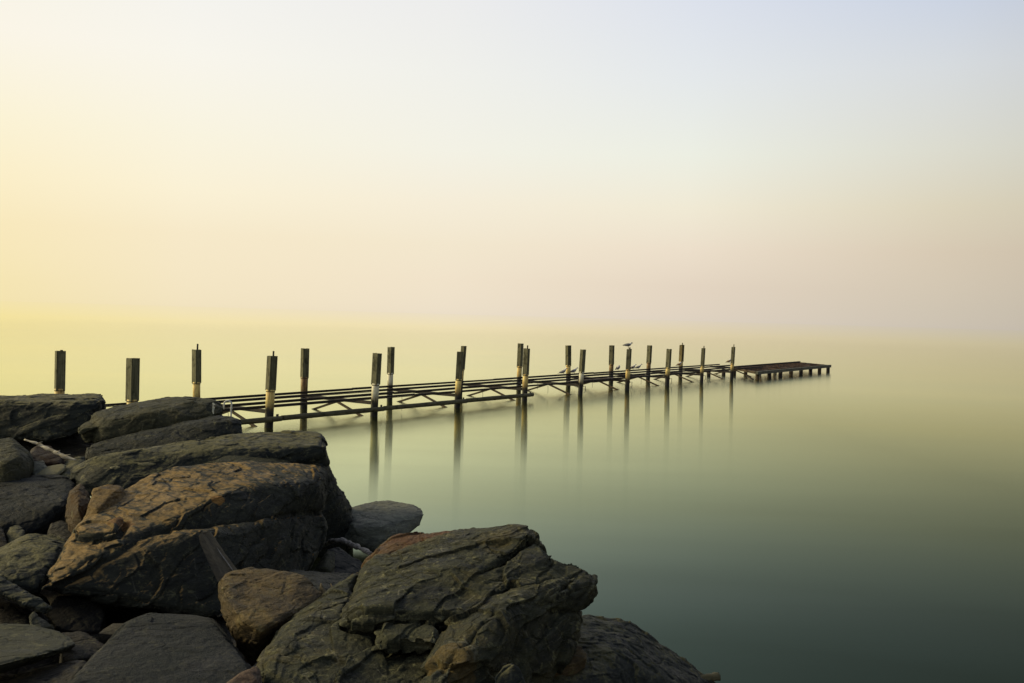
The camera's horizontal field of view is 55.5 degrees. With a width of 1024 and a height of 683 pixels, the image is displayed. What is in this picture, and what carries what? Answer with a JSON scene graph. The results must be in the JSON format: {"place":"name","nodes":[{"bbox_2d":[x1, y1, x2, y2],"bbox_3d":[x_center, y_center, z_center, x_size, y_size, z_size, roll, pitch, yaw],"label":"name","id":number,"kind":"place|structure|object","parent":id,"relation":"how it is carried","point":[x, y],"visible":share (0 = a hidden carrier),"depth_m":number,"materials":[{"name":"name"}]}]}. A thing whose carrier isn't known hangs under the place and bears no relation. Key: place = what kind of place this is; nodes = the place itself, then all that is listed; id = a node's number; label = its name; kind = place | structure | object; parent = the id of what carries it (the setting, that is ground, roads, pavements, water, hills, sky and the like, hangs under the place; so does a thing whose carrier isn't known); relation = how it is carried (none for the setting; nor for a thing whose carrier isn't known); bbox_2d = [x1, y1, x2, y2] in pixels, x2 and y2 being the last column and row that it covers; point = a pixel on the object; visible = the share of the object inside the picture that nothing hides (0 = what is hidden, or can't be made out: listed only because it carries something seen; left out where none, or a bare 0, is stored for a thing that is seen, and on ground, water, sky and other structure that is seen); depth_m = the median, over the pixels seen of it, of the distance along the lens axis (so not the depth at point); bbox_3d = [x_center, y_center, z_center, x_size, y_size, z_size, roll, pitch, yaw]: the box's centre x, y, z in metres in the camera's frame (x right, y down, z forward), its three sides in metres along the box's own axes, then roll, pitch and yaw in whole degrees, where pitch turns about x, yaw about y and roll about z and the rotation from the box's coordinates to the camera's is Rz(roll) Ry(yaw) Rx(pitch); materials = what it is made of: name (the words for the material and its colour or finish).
{"place":"outdoors","nodes":[
{"label":"outdoors","id":0,"kind":"place"},
{"bbox_2d":[11,580,257,673],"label":"ground","id":1,"kind":"structure","parent":0,"point":[117,615],"depth_m":7.45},
{"bbox_2d":[0,527,6,546],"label":"boulder","id":2,"kind":"object","parent":1,"relation":"on","point":[3,541],"visible":0.38,"depth_m":8.09,"materials":[{"name":"grey stone"}]},
{"bbox_2d":[6,525,24,543],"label":"boulder","id":3,"kind":"object","parent":1,"relation":"on","point":[14,532],"visible":0.34,"depth_m":8.30,"materials":[{"name":"stone"}]},
{"bbox_2d":[0,596,48,624],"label":"boulder","id":4,"kind":"object","parent":1,"relation":"on","point":[12,612],"visible":0.38,"depth_m":6.51,"materials":[{"name":"black stone"}]},
{"bbox_2d":[0,576,51,613],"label":"boulder","id":5,"kind":"object","parent":4,"relation":"on","point":[20,596],"visible":1,"depth_m":6.42,"materials":[{"name":"stone"}]},
{"bbox_2d":[0,660,86,682],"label":"boulder","id":6,"kind":"object","parent":1,"relation":"on","point":[66,672],"visible":0.81,"depth_m":5.34,"materials":[{"name":"grey stone"}]},
{"bbox_2d":[0,623,74,673],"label":"boulder","id":7,"kind":"object","parent":6,"relation":"on","point":[21,645],"visible":1,"depth_m":5.55,"materials":[{"name":"grey stone"}]},
{"bbox_2d":[17,434,92,461],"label":"boulder","id":8,"kind":"object","parent":1,"relation":"on","point":[76,445],"visible":0.06,"depth_m":13.24,"materials":[{"name":"black stone"}]},
{"bbox_2d":[0,393,105,441],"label":"boulder","id":9,"kind":"object","parent":8,"relation":"on","point":[41,417],"visible":0.91,"depth_m":13.11,"materials":[{"name":"stone"}]},
{"bbox_2d":[60,456,85,481],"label":"boulder","id":10,"kind":"object","parent":1,"relation":"on","point":[70,464],"visible":0.24,"depth_m":11.06,"materials":[{"name":"stone"}]},
{"bbox_2d":[30,445,64,466],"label":"boulder","id":11,"kind":"object","parent":10,"relation":"on","point":[38,453],"visible":0.27,"depth_m":11.13,"materials":[{"name":"stone"}]},
{"bbox_2d":[59,631,103,662],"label":"boulder","id":12,"kind":"object","parent":1,"relation":"on","point":[87,646],"visible":0.33,"depth_m":5.84,"materials":[{"name":"grey stone"}]},
{"bbox_2d":[0,594,246,675],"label":"rubble","id":13,"kind":"object","parent":1,"relation":"on","point":[105,635],"depth_m":6.51,"materials":[{"name":"grey stone"}]},
{"bbox_2d":[0,533,65,593],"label":"boulder","id":14,"kind":"object","parent":13,"relation":"on","point":[28,562],"visible":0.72,"depth_m":7.24,"materials":[{"name":"stone"}]},
{"bbox_2d":[0,474,74,537],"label":"boulder","id":15,"kind":"object","parent":13,"relation":"on","point":[31,504],"visible":0.68,"depth_m":9.17,"materials":[{"name":"grey stone"}]},
{"bbox_2d":[0,437,33,482],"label":"boulder","id":16,"kind":"object","parent":15,"relation":"on","point":[16,461],"visible":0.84,"depth_m":10.13,"materials":[{"name":"grey stone"}]},
{"bbox_2d":[31,461,46,474],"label":"boulder","id":17,"kind":"object","parent":16,"relation":"on","point":[39,466],"visible":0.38,"depth_m":10.58,"materials":[{"name":"grey stone"}]},
{"bbox_2d":[24,439,76,459],"bbox_3d":[-5.107,1.193,10.750,0.786,0.180,0.073,2,2,27],"label":"driftwood log","id":18,"kind":"object","parent":16,"relation":"on","point":[55,452],"visible":1,"depth_m":10.73,"materials":[{"name":"beige wood"}]},
{"bbox_2d":[37,464,65,474],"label":"boulder","id":19,"kind":"object","parent":15,"relation":"on","point":[58,469],"visible":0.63,"depth_m":10.51,"materials":[{"name":"grey stone"}]},
{"bbox_2d":[29,612,54,629],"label":"boulder","id":20,"kind":"object","parent":13,"relation":"on","point":[35,619],"visible":0.61,"depth_m":6.09,"materials":[{"name":"grey stone"}]},
{"bbox_2d":[47,520,71,540],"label":"boulder","id":21,"kind":"object","parent":13,"relation":"on","point":[59,529],"visible":0.29,"depth_m":8.29,"materials":[{"name":"grey stone"}]},
{"bbox_2d":[65,483,90,532],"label":"boulder","id":22,"kind":"object","parent":21,"relation":"on","point":[78,499],"visible":0.69,"depth_m":8.48,"materials":[{"name":"brown stone"}]},
{"bbox_2d":[47,595,105,634],"bbox_3d":[-3.199,2.044,7.138,0.386,0.386,0.959,1,2,-25],"label":"boulder","id":23,"kind":"object","parent":13,"relation":"on","point":[71,613],"visible":0.59,"depth_m":6.89,"materials":[{"name":"black stone"}]},
{"bbox_2d":[85,415,242,459],"bbox_3d":[-4.468,1.398,12.499,1.971,0.836,1.459,1,2,-29],"label":"boulder","id":24,"kind":"object","parent":13,"relation":"on","point":[208,427],"visible":0.4,"depth_m":12.15,"materials":[{"name":"stone"}]},
{"bbox_2d":[78,396,222,443],"bbox_3d":[-4.867,1.080,13.379,1.872,0.594,1.938,2,2,0],"label":"boulder","id":25,"kind":"object","parent":24,"relation":"on","point":[115,421],"visible":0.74,"depth_m":12.75,"materials":[{"name":"grey stone"}]},
{"bbox_2d":[70,430,329,495],"bbox_3d":[-3.417,1.368,11.008,2.914,0.576,1.504,1,2,-35],"label":"boulder","id":26,"kind":"object","parent":13,"relation":"on","point":[291,446],"visible":0.58,"depth_m":10.50,"materials":[{"name":"stone"}]},
{"bbox_2d":[138,462,155,465],"bbox_3d":[-3.814,1.282,10.162,0.185,0.043,0.069,1,2,-21],"label":"stone flake","id":27,"kind":"object","parent":26,"relation":"on","point":[144,464],"visible":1,"depth_m":10.14,"materials":[{"name":"stone"}]},
{"bbox_2d":[213,455,290,462],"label":"boulder","id":28,"kind":"object","parent":26,"relation":"on","point":[232,458],"visible":0.31,"depth_m":10.49,"materials":[{"name":"stone"}]},
{"bbox_2d":[313,551,334,572],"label":"boulder","id":29,"kind":"object","parent":13,"relation":"on","point":[326,563],"visible":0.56,"depth_m":9.03,"materials":[{"name":"grey stone"}]},
{"bbox_2d":[68,613,248,682],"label":"boulder","id":30,"kind":"object","parent":1,"relation":"on","point":[161,648],"visible":0.95,"depth_m":5.03,"materials":[{"name":"grey stone"}]},
{"bbox_2d":[226,666,261,682],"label":"boulder","id":31,"kind":"object","parent":30,"relation":"on","point":[252,675],"visible":1,"depth_m":4.37,"materials":[{"name":"stone"}]},
{"bbox_2d":[42,461,330,617],"bbox_3d":[-2.711,1.756,8.608,1.924,1.033,3.484,2,2,0],"label":"boulder","id":32,"kind":"object","parent":1,"relation":"on","point":[138,545],"visible":0.85,"depth_m":7.96,"materials":[{"name":"brown stone"}]},
{"bbox_2d":[85,484,125,515],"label":"boulder","id":33,"kind":"object","parent":32,"relation":"on","point":[105,497],"visible":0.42,"depth_m":8.24,"materials":[{"name":"brown stone"}]},
{"bbox_2d":[218,567,321,665],"bbox_3d":[-1.518,1.720,5.967,0.664,0.525,1.211,2,2,0],"label":"boulder","id":34,"kind":"object","parent":1,"relation":"on","point":[260,608],"visible":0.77,"depth_m":5.75,"materials":[{"name":"brown stone"}]},
{"bbox_2d":[199,531,236,581],"bbox_3d":[-1.943,1.436,6.453,0.231,0.289,0.570,0,2,-41],"label":"driftwood stake","id":35,"kind":"object","parent":34,"relation":"on","point":[220,563],"visible":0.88,"depth_m":6.46,"materials":[{"name":"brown wood"}]},
{"bbox_2d":[289,569,350,590],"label":"boulder","id":36,"kind":"object","parent":1,"relation":"on","point":[317,579],"visible":0.2,"depth_m":7.67,"materials":[{"name":"grey stone"}]},
{"bbox_2d":[327,547,361,573],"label":"boulder","id":37,"kind":"object","parent":1,"relation":"on","point":[345,562],"visible":0.19,"depth_m":9.84,"materials":[{"name":"grey stone"}]},
{"bbox_2d":[324,537,372,554],"bbox_3d":[-1.565,2.014,9.480,0.142,0.179,1.085,1,2,-33],"label":"branch","id":38,"kind":"object","parent":37,"relation":"on","point":[343,540],"visible":0.99,"depth_m":9.59,"materials":[{"name":"grey wood"}]},
{"bbox_2d":[256,524,597,682],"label":"boulder","id":39,"kind":"object","parent":1,"relation":"on","point":[477,605],"visible":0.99,"depth_m":5.38,"materials":[{"name":"grey stone"}]},
{"bbox_2d":[320,583,325,594],"bbox_3d":[-1.227,1.629,6.350,0.046,0.077,0.120,1,2,-20],"label":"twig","id":40,"kind":"object","parent":39,"relation":"on","point":[323,590],"visible":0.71,"depth_m":6.33,"materials":[{"name":"brown wood"}]},
{"bbox_2d":[495,664,525,682],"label":"boulder","id":41,"kind":"object","parent":39,"relation":"on","point":[509,673],"visible":1,"depth_m":4.75,"materials":[{"name":"stone"}]},
{"bbox_2d":[0,301,1023,682],"bbox_3d":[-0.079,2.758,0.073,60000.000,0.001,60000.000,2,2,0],"label":"water","id":42,"kind":"structure","parent":0,"point":[854,513],"depth_m":20.15,"materials":[{"name":"green liquid"}]},
{"bbox_2d":[54,350,65,393],"bbox_3d":[-9.851,1.252,21.179,0.226,2.138,0.255,1,2,-37],"label":"pier post","id":43,"kind":"object","parent":42,"relation":"in","point":[60,372],"visible":0.53,"depth_m":21.11,"materials":[{"name":"brown wood"}]},
{"bbox_2d":[125,358,139,403],"bbox_3d":[-7.670,1.379,19.632,0.245,2.090,0.239,3,2,34],"label":"pier post","id":44,"kind":"object","parent":42,"relation":"in","point":[132,379],"visible":0.48,"depth_m":19.57,"materials":[{"name":"brown wood"}]},
{"bbox_2d":[192,344,200,396],"bbox_3d":[-7.837,1.178,24.178,0.252,2.241,0.195,3,2,37],"label":"pier post","id":45,"kind":"object","parent":42,"relation":"in","point":[196,368],"visible":0.62,"depth_m":24.12,"materials":[{"name":"brown wood"}]},
{"bbox_2d":[264,351,277,427],"bbox_3d":[-5.634,1.311,22.635,0.266,2.184,0.214,0,2,-42],"label":"pier post","id":46,"kind":"object","parent":42,"relation":"in","point":[271,375],"visible":0.84,"depth_m":22.57,"materials":[{"name":"brown wood"}]},
{"bbox_2d":[239,414,282,424],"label":"fender beam","id":47,"kind":"structure","parent":46,"relation":"attached to","point":[277,418],"depth_m":22.19,"materials":[{"name":"brown wood"}]},
{"bbox_2d":[223,400,232,415],"bbox_3d":[-6.260,1.725,21.402,0.214,0.884,0.064,2,2,0],"label":"ladder rail","id":48,"kind":"object","parent":47,"relation":"attached to","point":[225,401],"visible":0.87,"depth_m":21.38,"materials":[{"name":"silver metal"}]},
{"bbox_2d":[300,348,308,408],"bbox_3d":[-5.805,1.233,27.176,0.224,2.087,0.239,1,2,-36],"label":"pier post","id":49,"kind":"object","parent":42,"relation":"in","point":[304,370],"visible":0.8,"depth_m":27.11,"materials":[{"name":"brown wood"}]},
{"bbox_2d":[309,463,353,555],"bbox_3d":[-2.172,2.040,11.382,0.648,1.377,1.142,3,2,33],"label":"boulder","id":50,"kind":"object","parent":42,"relation":"in","point":[337,514],"visible":0.34,"depth_m":11.11,"materials":[{"name":"stone"}]},
{"bbox_2d":[370,353,381,416],"bbox_3d":[-3.608,1.342,25.635,0.208,2.078,0.258,3,2,32],"label":"pier post","id":51,"kind":"object","parent":42,"relation":"in","point":[376,369],"visible":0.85,"depth_m":25.57,"materials":[{"name":"brown wood"}]},
{"bbox_2d":[281,405,384,420],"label":"fender beam","id":52,"kind":"structure","parent":51,"relation":"attached to","point":[330,413],"depth_m":24.06,"materials":[{"name":"brown wood"}]},
{"bbox_2d":[345,500,423,551],"bbox_3d":[-1.577,2.212,11.743,1.029,0.355,1.657,2,2,0],"label":"boulder","id":53,"kind":"object","parent":42,"relation":"on","point":[374,525],"visible":0.79,"depth_m":11.34,"materials":[{"name":"grey stone"}]},
{"bbox_2d":[387,347,394,400],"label":"pier post","id":54,"kind":"object","parent":42,"relation":"in","point":[390,360],"visible":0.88,"depth_m":30.12,"materials":[{"name":"brown wood"}]},
{"bbox_2d":[106,364,762,426],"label":"pier walkway","id":55,"kind":"structure","parent":42,"relation":"in","point":[619,377],"depth_m":29.95,"materials":[{"name":"wood"}]},
{"bbox_2d":[454,352,462,407],"bbox_3d":[-1.589,1.327,28.635,0.205,2.063,0.232,2,2,16],"label":"pier post","id":56,"kind":"object","parent":42,"relation":"in","point":[459,367],"visible":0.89,"depth_m":28.57,"materials":[{"name":"brown wood"}]},
{"bbox_2d":[383,397,467,410],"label":"fender beam","id":57,"kind":"structure","parent":56,"relation":"attached to","point":[425,404],"depth_m":27.09,"materials":[{"name":"brown wood"}]},
{"bbox_2d":[461,346,466,394],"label":"pier post","id":58,"kind":"object","parent":42,"relation":"in","point":[463,349],"visible":0.38,"depth_m":33.13,"materials":[{"name":"brown wood"}]},
{"bbox_2d":[516,343,523,387],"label":"pier post","id":59,"kind":"object","parent":42,"relation":"in","point":[520,358],"visible":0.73,"depth_m":36.12,"materials":[{"name":"brown wood"}]},
{"bbox_2d":[522,345,529,400],"bbox_3d":[0.433,1.230,31.631,0.187,2.212,0.235,3,2,31],"label":"pier post","id":60,"kind":"object","parent":42,"relation":"in","point":[526,360],"visible":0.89,"depth_m":31.57,"materials":[{"name":"brown wood"}]},
{"bbox_2d":[466,391,533,402],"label":"fender beam","id":61,"kind":"structure","parent":60,"relation":"attached to","point":[499,397],"depth_m":30.07,"materials":[{"name":"brown wood"}]},
{"bbox_2d":[565,345,570,380],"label":"pier post","id":62,"kind":"object","parent":42,"relation":"in","point":[568,357],"visible":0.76,"depth_m":39.11,"materials":[{"name":"brown wood"}]},
{"bbox_2d":[578,349,585,394],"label":"pier post","id":63,"kind":"object","parent":42,"relation":"in","point":[581,368],"visible":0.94,"depth_m":34.58,"materials":[{"name":"brown wood"}]},
{"bbox_2d":[609,345,614,381],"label":"pier post","id":64,"kind":"object","parent":42,"relation":"in","point":[611,357],"visible":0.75,"depth_m":42.11,"materials":[{"name":"brown wood"}]},
{"bbox_2d":[625,347,631,389],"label":"pier post","id":65,"kind":"object","parent":42,"relation":"in","point":[628,366],"visible":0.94,"depth_m":37.56,"materials":[{"name":"brown wood"}]},
{"bbox_2d":[552,614,714,682],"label":"boulder","id":66,"kind":"object","parent":42,"relation":"in","point":[618,650],"visible":0.75,"depth_m":6.25,"materials":[{"name":"stone"}]},
{"bbox_2d":[554,646,586,677],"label":"boulder","id":67,"kind":"object","parent":66,"relation":"on","point":[577,664],"visible":0.4,"depth_m":5.62,"materials":[{"name":"brown stone"}]},
{"bbox_2d":[699,672,720,681],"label":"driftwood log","id":68,"kind":"object","parent":66,"relation":"on","point":[714,676],"visible":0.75,"depth_m":6.72,"materials":[{"name":"brown wood"}]},
{"bbox_2d":[646,345,651,378],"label":"pier post","id":69,"kind":"object","parent":42,"relation":"in","point":[649,356],"visible":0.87,"depth_m":45.10,"materials":[{"name":"brown wood"}]},
{"bbox_2d":[665,349,671,385],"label":"pier post","id":70,"kind":"object","parent":42,"relation":"in","point":[668,364],"visible":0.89,"depth_m":40.56,"materials":[{"name":"brown wood"}]},
{"bbox_2d":[679,343,683,375],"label":"pier post","id":71,"kind":"object","parent":42,"relation":"in","point":[681,353],"visible":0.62,"depth_m":48.11,"materials":[{"name":"beige wood"}]},
{"bbox_2d":[700,346,705,382],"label":"pier post","id":72,"kind":"object","parent":42,"relation":"in","point":[702,364],"visible":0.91,"depth_m":43.57,"materials":[{"name":"brown wood"}]},
{"bbox_2d":[730,344,735,379],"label":"pier post","id":73,"kind":"object","parent":42,"relation":"in","point":[732,361],"visible":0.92,"depth_m":46.57,"materials":[{"name":"brown wood"}]},
{"bbox_2d":[707,361,830,379],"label":"landing platform","id":74,"kind":"structure","parent":42,"relation":"in","point":[768,369],"depth_m":52.21,"materials":[{"name":"wood"}]},
{"bbox_2d":[0,0,1023,329],"label":"sky","id":75,"kind":"structure","parent":0,"point":[822,162],"materials":[{"name":"beige"}]}
]}

